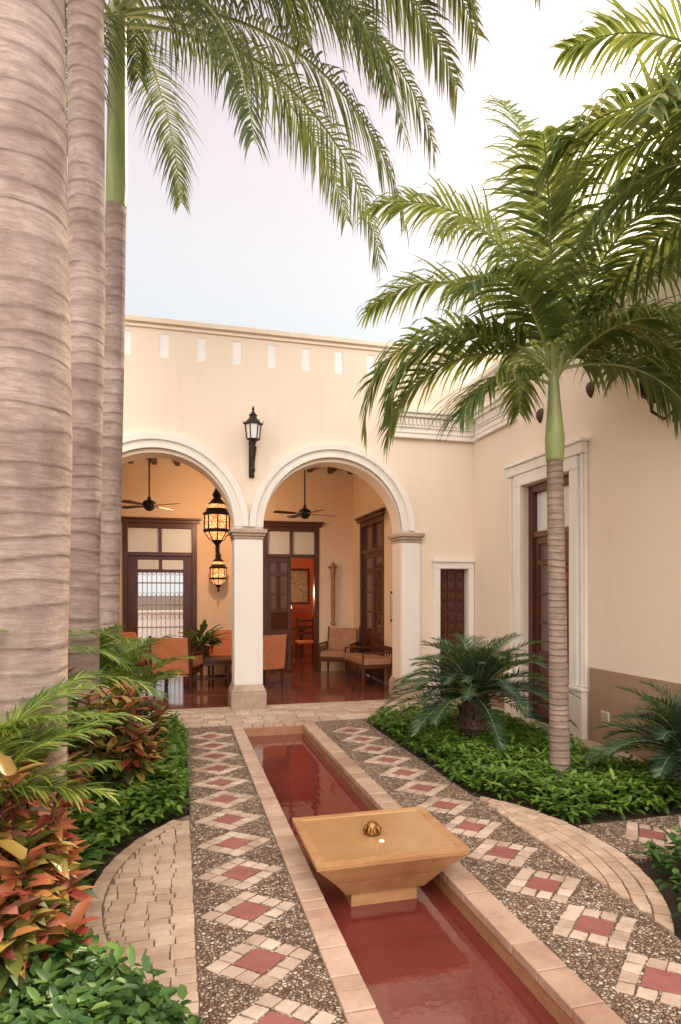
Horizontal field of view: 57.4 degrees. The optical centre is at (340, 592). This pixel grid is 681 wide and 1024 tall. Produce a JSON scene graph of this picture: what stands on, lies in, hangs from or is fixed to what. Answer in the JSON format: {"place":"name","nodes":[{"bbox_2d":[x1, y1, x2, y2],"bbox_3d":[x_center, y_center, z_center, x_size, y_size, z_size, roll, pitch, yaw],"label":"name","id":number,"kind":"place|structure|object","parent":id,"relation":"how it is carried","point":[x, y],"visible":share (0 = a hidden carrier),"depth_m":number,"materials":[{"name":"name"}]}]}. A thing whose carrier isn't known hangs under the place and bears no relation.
{"place":"outdoors","nodes":[
{"label":"outdoors","id":0,"kind":"place"},
{"bbox_2d":[138,610,182,644],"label":"street wall","id":1,"kind":"structure","parent":0,"point":[160,631],"depth_m":18.25,"materials":[{"name":"white paint"}]},
{"bbox_2d":[131,653,397,712],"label":"terrace floor","id":2,"kind":"structure","parent":0,"point":[304,684],"depth_m":9.95,"materials":[{"name":"red tile"}]},
{"bbox_2d":[119,630,165,681],"bbox_3d":[-3.463,1.118,10.704,0.724,0.900,0.680,0,0,15],"label":"armchair","id":3,"kind":"object","parent":2,"relation":"on","point":[132,634],"visible":0.23,"depth_m":10.64,"materials":[{"name":"brown wood"}]},
{"bbox_2d":[148,636,204,692],"bbox_3d":[-2.602,1.118,9.906,0.680,0.900,0.724,0,0,5],"label":"armchair","id":4,"kind":"object","parent":2,"relation":"on","point":[170,648],"visible":0.66,"depth_m":9.60,"materials":[{"name":"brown wood"}]},
{"bbox_2d":[192,656,231,685],"bbox_3d":[-2.226,1.338,10.529,0.760,0.460,0.600,0,0,-15],"label":"coffee table","id":5,"kind":"object","parent":2,"relation":"on","point":[225,661],"visible":0.56,"depth_m":10.37,"materials":[{"name":"brown wood"}]},
{"bbox_2d":[196,645,207,657],"bbox_3d":[-2.334,0.995,10.470,0.200,0.220,0.195,0,0,-15],"label":"plant vase","id":6,"kind":"object","parent":5,"relation":"on","point":[199,647],"visible":0.62,"depth_m":10.40,"materials":[{"name":"ceramic"}]},
{"bbox_2d":[179,619,229,648],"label":"table plant leaves","id":7,"kind":"object","parent":6,"relation":"in","point":[201,640],"visible":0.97,"depth_m":10.37,"materials":[{"name":"green plant"}]},
{"bbox_2d":[207,629,231,680],"bbox_3d":[-2.056,1.118,11.308,0.680,0.900,0.724,0,0,-5],"label":"armchair","id":8,"kind":"object","parent":2,"relation":"on","point":[225,649],"visible":0.22,"depth_m":11.47,"materials":[{"name":"brown wood"}]},
{"bbox_2d":[119,458,391,684],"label":"gallery walls","id":9,"kind":"structure","parent":2,"relation":"on","point":[343,499],"depth_m":11.95,"materials":[{"name":"beige paint"}]},
{"bbox_2d":[121,516,200,675],"bbox_3d":[-3.373,0.088,11.641,1.496,2.960,0.230,0,0,-15],"label":"gallery door","id":10,"kind":"structure","parent":9,"relation":"in","point":[158,545],"depth_m":11.64,"materials":[{"name":"brown wood"}]},
{"bbox_2d":[138,560,182,648],"bbox_3d":[-4.365,0.325,13.981,1.800,2.130,0.030,0,0,-15],"label":"window grille","id":11,"kind":"object","parent":10,"relation":"attached to","point":[165,604],"depth_m":14.05,"materials":[{"name":"white metal"}]},
{"bbox_2d":[202,488,229,551],"bbox_3d":[-1.990,-1.578,10.022,0.427,1.864,0.427,0,0,8],"label":"hanging lantern","id":12,"kind":"object","parent":9,"relation":"hanging from","point":[216,514],"visible":0.92,"depth_m":9.90,"materials":[{"name":"metal"}]},
{"bbox_2d":[209,545,226,591],"bbox_3d":[-2.316,-0.506,11.683,0.318,1.010,0.404,0,0,-37],"label":"hanging lantern","id":13,"kind":"object","parent":9,"relation":"attached to","point":[218,573],"depth_m":11.56,"materials":[{"name":"metal"}]},
{"bbox_2d":[128,458,352,474],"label":"ceiling beams","id":14,"kind":"structure","parent":9,"relation":"attached to","point":[330,470],"depth_m":11.94,"materials":[{"name":"brown wood"}]},
{"bbox_2d":[121,458,179,510],"bbox_3d":[-3.032,-1.900,9.854,0.958,1.220,0.958,0,0,-15],"label":"ceiling fan","id":15,"kind":"object","parent":14,"relation":"hanging from","point":[148,504],"visible":0.81,"depth_m":9.82},
{"bbox_2d":[273,470,329,518],"bbox_3d":[-0.603,-1.875,10.487,0.877,1.270,0.877,0,0,13],"label":"ceiling fan","id":16,"kind":"object","parent":14,"relation":"hanging from","point":[304,512],"visible":0.84,"depth_m":10.42},
{"bbox_2d":[263,520,323,672],"bbox_3d":[-0.973,0.088,12.266,1.276,2.960,0.230,0,0,-15],"label":"gallery door","id":17,"kind":"structure","parent":9,"relation":"in","point":[284,542],"depth_m":12.25,"materials":[{"name":"brown wood"}]},
{"bbox_2d":[328,562,336,624],"bbox_3d":[-0.151,0.025,12.400,0.160,1.250,0.120,0,0,-15],"label":"carved wall ornament","id":18,"kind":"object","parent":9,"relation":"attached to","point":[333,567],"visible":1,"depth_m":12.36,"materials":[{"name":"wood"}]},
{"bbox_2d":[355,508,385,682],"bbox_3d":[0.596,0.063,11.419,0.230,3.010,1.656,0,0,-15],"label":"gallery door side","id":19,"kind":"structure","parent":9,"relation":"in","point":[371,576],"depth_m":11.45,"materials":[{"name":"brown wood"}]},
{"bbox_2d":[390,591,391,621],"bbox_3d":[0.879,0.230,10.118,0.034,0.500,0.380,0,0,-15],"label":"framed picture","id":20,"kind":"object","parent":9,"relation":"attached to","point":[391,606],"visible":0.31,"depth_m":10.24,"materials":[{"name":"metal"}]},
{"bbox_2d":[263,633,288,685],"bbox_3d":[-1.337,1.118,10.393,0.680,0.900,0.724,0,0,-40],"label":"armchair","id":21,"kind":"object","parent":2,"relation":"on","point":[275,650],"visible":0.54,"depth_m":10.22,"materials":[{"name":"brown wood"}]},
{"bbox_2d":[291,626,305,658],"bbox_3d":[-1.358,1.195,14.733,1.000,0.750,0.400,0,0,-15],"label":"console table","id":22,"kind":"object","parent":2,"relation":"on","point":[301,637],"visible":0.44,"depth_m":14.68,"materials":[{"name":"brown wood"}]},
{"bbox_2d":[291,558,312,653],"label":"rooms","id":23,"kind":"object","parent":2,"relation":"on","point":[301,611],"depth_m":15.98,"materials":[{"name":"paint"}]},
{"bbox_2d":[291,569,308,603],"bbox_3d":[-1.144,-0.150,15.895,0.700,0.900,0.040,0,0,-15],"label":"wall painting","id":24,"kind":"object","parent":23,"relation":"attached to","point":[299,586],"depth_m":15.91,"materials":[{"name":"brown wood"}]},
{"bbox_2d":[295,618,312,663],"bbox_3d":[-0.767,1.068,13.854,0.420,1.000,0.420,0,0,-15],"label":"dining chair","id":25,"kind":"object","parent":2,"relation":"on","point":[299,642],"visible":0.72,"depth_m":13.97,"materials":[{"name":"brown wood"}]},
{"bbox_2d":[317,626,359,676],"bbox_3d":[-0.015,1.118,11.883,0.680,0.900,0.724,0,0,15],"label":"armchair","id":26,"kind":"object","parent":2,"relation":"on","point":[336,643],"visible":0.85,"depth_m":12.02,"materials":[{"name":"fabric"}]},
{"bbox_2d":[343,642,391,689],"bbox_3d":[0.452,1.228,10.503,0.550,0.680,1.100,0,0,-15],"label":"armchair","id":27,"kind":"object","parent":2,"relation":"on","point":[363,661],"visible":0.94,"depth_m":10.07,"materials":[{"name":"brown wood"}]},
{"bbox_2d":[65,0,680,595],"label":"sky","id":28,"kind":"structure","parent":0,"point":[258,247],"materials":[{"name":"white"}]},
{"bbox_2d":[77,596,680,1018],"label":"ground","id":29,"kind":"structure","parent":0,"point":[671,900],"depth_m":4.58,"materials":[{"name":"soil"}]},
{"bbox_2d":[0,801,24,879],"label":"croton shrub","id":30,"kind":"object","parent":29,"relation":"on","point":[2,838],"visible":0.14,"depth_m":2.45,"materials":[{"name":"orange plant"}]},
{"bbox_2d":[0,0,71,837],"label":"royal palm","id":31,"kind":"object","parent":29,"relation":"on","point":[35,438],"visible":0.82,"depth_m":3.22,"materials":[{"name":"grey plant"}]},
{"bbox_2d":[0,840,103,997],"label":"croton shrub","id":32,"kind":"object","parent":29,"relation":"on","point":[29,915],"visible":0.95,"depth_m":2.33,"materials":[{"name":"orange plant"}]},
{"bbox_2d":[0,752,103,915],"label":"croton shrub","id":33,"kind":"object","parent":29,"relation":"on","point":[68,872],"visible":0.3,"depth_m":2.63,"materials":[{"name":"orange plant"}]},
{"bbox_2d":[67,666,115,815],"bbox_3d":[-1.923,1.048,4.207,0.757,1.115,0.776,0,0,-15],"label":"croton shrub","id":34,"kind":"object","parent":29,"relation":"on","point":[73,751],"visible":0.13,"depth_m":4.15,"materials":[{"name":"green plant"}]},
{"bbox_2d":[0,827,203,1023],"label":"groundcover bed","id":35,"kind":"object","parent":29,"relation":"on","point":[94,988],"visible":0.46,"depth_m":2.18,"materials":[{"name":"green plant"}]},
{"bbox_2d":[0,668,155,812],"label":"areca palm","id":36,"kind":"object","parent":35,"relation":"on","point":[13,727],"visible":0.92,"depth_m":2.87,"materials":[{"name":"green plant"}]},
{"bbox_2d":[76,680,163,812],"bbox_3d":[-1.648,1.132,4.572,0.701,0.946,0.650,0,0,-15],"label":"croton shrub","id":37,"kind":"object","parent":29,"relation":"on","point":[131,748],"visible":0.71,"depth_m":4.45,"materials":[{"name":"brown plant"}]},
{"bbox_2d":[67,709,193,855],"bbox_3d":[-2.221,1.428,5.264,1.925,0.424,3.694,0,0,-15],"label":"groundcover bed","id":38,"kind":"object","parent":29,"relation":"on","point":[173,773],"visible":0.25,"depth_m":4.36,"materials":[{"name":"green plant"}]},
{"bbox_2d":[0,602,169,702],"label":"areca palm","id":39,"kind":"object","parent":38,"relation":"on","point":[119,659],"visible":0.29,"depth_m":4.08,"materials":[{"name":"green plant"}]},
{"bbox_2d":[100,624,167,665],"bbox_3d":[-2.753,0.816,6.442,1.936,1.371,2.100,0,0,-15],"label":"areca palm","id":40,"kind":"object","parent":38,"relation":"on","point":[105,638],"visible":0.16,"depth_m":6.07,"materials":[{"name":"green plant"}]},
{"bbox_2d":[100,634,201,727],"bbox_3d":[-2.157,0.943,5.868,1.644,1.119,1.558,0,0,-15],"label":"areca palm","id":41,"kind":"object","parent":38,"relation":"on","point":[107,666],"visible":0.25,"depth_m":5.81,"materials":[{"name":"green plant"}]},
{"bbox_2d":[125,693,174,773],"bbox_3d":[-1.611,1.198,5.128,0.517,0.814,0.573,0,0,-15],"label":"croton shrub","id":42,"kind":"object","parent":29,"relation":"on","point":[160,712],"visible":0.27,"depth_m":5.12,"materials":[{"name":"red plant"}]},
{"bbox_2d":[65,0,481,656],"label":"royal palm","id":43,"kind":"object","parent":29,"relation":"on","point":[219,52],"visible":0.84,"depth_m":6.94,"materials":[{"name":"green plant"}]},
{"bbox_2d":[67,0,539,726],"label":"royal palm","id":44,"kind":"object","parent":29,"relation":"on","point":[85,72],"visible":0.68,"depth_m":5.00,"materials":[{"name":"grey plant"}]},
{"bbox_2d":[122,321,498,698],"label":"facade wall","id":45,"kind":"structure","parent":29,"relation":"on","point":[211,401],"depth_m":8.74,"materials":[{"name":"beige paint"}]},
{"bbox_2d":[228,526,266,709],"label":"arch pier","id":46,"kind":"structure","parent":45,"relation":"attached to","point":[246,690],"depth_m":8.50,"materials":[{"name":"white paint"}]},
{"bbox_2d":[243,406,263,478],"bbox_3d":[-1.197,-2.018,8.381,0.253,0.977,0.352,0,0,-41],"label":"wall lantern","id":47,"kind":"object","parent":45,"relation":"attached to","point":[253,424],"depth_m":8.32,"materials":[{"name":"metal"}]},
{"bbox_2d":[122,432,414,530],"bbox_3d":[-1.257,-1.504,8.515,4.834,1.207,0.083,0,0,-15],"label":"arch moulding","id":48,"kind":"object","parent":45,"relation":"attached to","point":[215,466],"visible":0.86,"depth_m":8.55,"materials":[{"name":"white paint"}]},
{"bbox_2d":[124,330,465,385],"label":"parapet niches","id":49,"kind":"object","parent":45,"relation":"on","point":[164,347],"visible":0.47,"depth_m":8.54,"materials":[{"name":"white paint"}]},
{"bbox_2d":[125,314,501,359],"bbox_3d":[-2.743,-3.565,8.348,10.900,0.130,0.440,0,0,-15],"label":"parapet coping","id":50,"kind":"object","parent":45,"relation":"on","point":[217,327],"visible":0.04,"depth_m":8.55,"materials":[{"name":"beige paint"}]},
{"bbox_2d":[388,531,424,701],"bbox_3d":[0.980,0.350,9.319,0.395,2.500,0.551,0,0,-15],"label":"arch pilaster","id":51,"kind":"object","parent":45,"relation":"attached to","point":[410,541],"visible":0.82,"depth_m":9.10,"materials":[{"name":"white paint"}]},
{"bbox_2d":[440,569,463,693],"bbox_3d":[1.674,0.616,9.424,0.446,1.928,0.085,0,0,-15],"label":"carved niche door","id":52,"kind":"structure","parent":45,"relation":"attached to","point":[451,601],"depth_m":9.41,"materials":[{"name":"brown wood"}]},
{"bbox_2d":[432,559,474,699],"bbox_3d":[1.690,0.550,9.290,0.675,2.100,0.068,0,0,-15],"label":"niche surround","id":53,"kind":"object","parent":45,"relation":"attached to","point":[439,564],"visible":0.77,"depth_m":9.26,"materials":[{"name":"white paint"}]},
{"bbox_2d":[231,720,626,1023],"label":"reflecting pool","id":54,"kind":"structure","parent":29,"relation":"in","point":[457,942],"depth_m":3.03,"materials":[{"name":"red liquid"}]},
{"bbox_2d":[292,806,470,906],"bbox_3d":[0.202,1.657,3.587,0.852,0.685,0.702,0,0,-15],"label":"fountain","id":55,"kind":"object","parent":54,"relation":"in","point":[373,857],"visible":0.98,"depth_m":3.42,"materials":[{"name":"stone"}]},
{"bbox_2d":[375,632,582,750],"bbox_3d":[1.390,1.021,6.529,1.977,1.257,2.003,0,0,-41],"label":"sago palm","id":56,"kind":"object","parent":29,"relation":"on","point":[471,676],"visible":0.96,"depth_m":6.30,"materials":[{"name":"green plant"}]},
{"bbox_2d":[348,90,680,788],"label":"manila palm","id":57,"kind":"object","parent":29,"relation":"on","point":[529,282],"visible":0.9,"depth_m":5.13,"materials":[{"name":"green plant"}]},
{"bbox_2d":[365,702,680,823],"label":"groundcover bed","id":58,"kind":"object","parent":29,"relation":"on","point":[519,745],"visible":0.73,"depth_m":5.20,"materials":[{"name":"green plant"}]},
{"bbox_2d":[474,261,680,738],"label":"wing wall","id":59,"kind":"structure","parent":29,"relation":"on","point":[634,536],"depth_m":6.38,"materials":[{"name":"beige paint"}]},
{"bbox_2d":[393,244,680,442],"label":"cornice","id":60,"kind":"structure","parent":59,"relation":"attached to","point":[486,424],"depth_m":9.10,"materials":[{"name":"white paint"}]},
{"bbox_2d":[536,408,542,422],"bbox_3d":[2.437,-2.175,7.651,0.060,0.190,0.120,0,0,-15],"label":"wall spout","id":61,"kind":"object","parent":59,"relation":"attached to","point":[539,415],"depth_m":7.62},
{"bbox_2d":[503,437,589,738],"bbox_3d":[2.439,-0.040,7.533,0.118,3.280,1.670,0,0,-15],"label":"door surround","id":62,"kind":"object","parent":59,"relation":"attached to","point":[520,474],"visible":0.83,"depth_m":6.93,"materials":[{"name":"white paint"}]},
{"bbox_2d":[528,475,568,718],"bbox_3d":[2.623,0.110,7.550,0.157,2.940,1.020,0,0,-15],"label":"wing door","id":63,"kind":"structure","parent":62,"relation":"in","point":[537,571],"depth_m":7.87,"materials":[{"name":"brown wood"}]},
{"bbox_2d":[473,647,680,760],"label":"wall dado","id":64,"kind":"object","parent":59,"relation":"attached to","point":[606,695],"depth_m":6.30,"materials":[{"name":"brown paint"}]},
{"bbox_2d":[601,711,609,722],"bbox_3d":[2.748,1.290,6.461,0.019,0.100,0.120,0,0,-15],"label":"wall vent","id":65,"kind":"object","parent":64,"relation":"attached to","point":[605,716],"depth_m":6.44,"materials":[{"name":"white paint"}]},
{"bbox_2d":[585,381,594,397],"bbox_3d":[2.682,-2.195,6.713,0.060,0.190,0.120,0,0,-15],"label":"wall spout","id":66,"kind":"object","parent":59,"relation":"attached to","point":[588,388],"depth_m":6.69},
{"bbox_2d":[636,361,679,421],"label":"wall lantern","id":67,"kind":"object","parent":59,"relation":"attached to","point":[643,394],"depth_m":5.49,"materials":[{"name":"metal"}]},
{"bbox_2d":[530,0,680,337],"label":"manila palm","id":68,"kind":"object","parent":29,"relation":"on","point":[661,102],"visible":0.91,"depth_m":4.29,"materials":[{"name":"green plant"}]},
{"bbox_2d":[581,678,680,799],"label":"sago palm","id":69,"kind":"object","parent":29,"relation":"on","point":[666,739],"visible":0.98,"depth_m":4.91,"materials":[{"name":"green plant"}]},
{"bbox_2d":[632,825,680,919],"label":"groundcover bed","id":70,"kind":"object","parent":29,"relation":"on","point":[675,839],"visible":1,"depth_m":3.52,"materials":[{"name":"green plant"}]},
{"bbox_2d":[84,699,674,1022],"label":"stone paving","id":71,"kind":"structure","parent":0,"point":[143,890],"depth_m":3.49,"materials":[{"name":"beige stone"}]},
{"bbox_2d":[186,719,680,1023],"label":"mosaic path","id":72,"kind":"structure","parent":0,"point":[259,959],"depth_m":3.26,"materials":[{"name":"multicoloured tile"}]}
]}

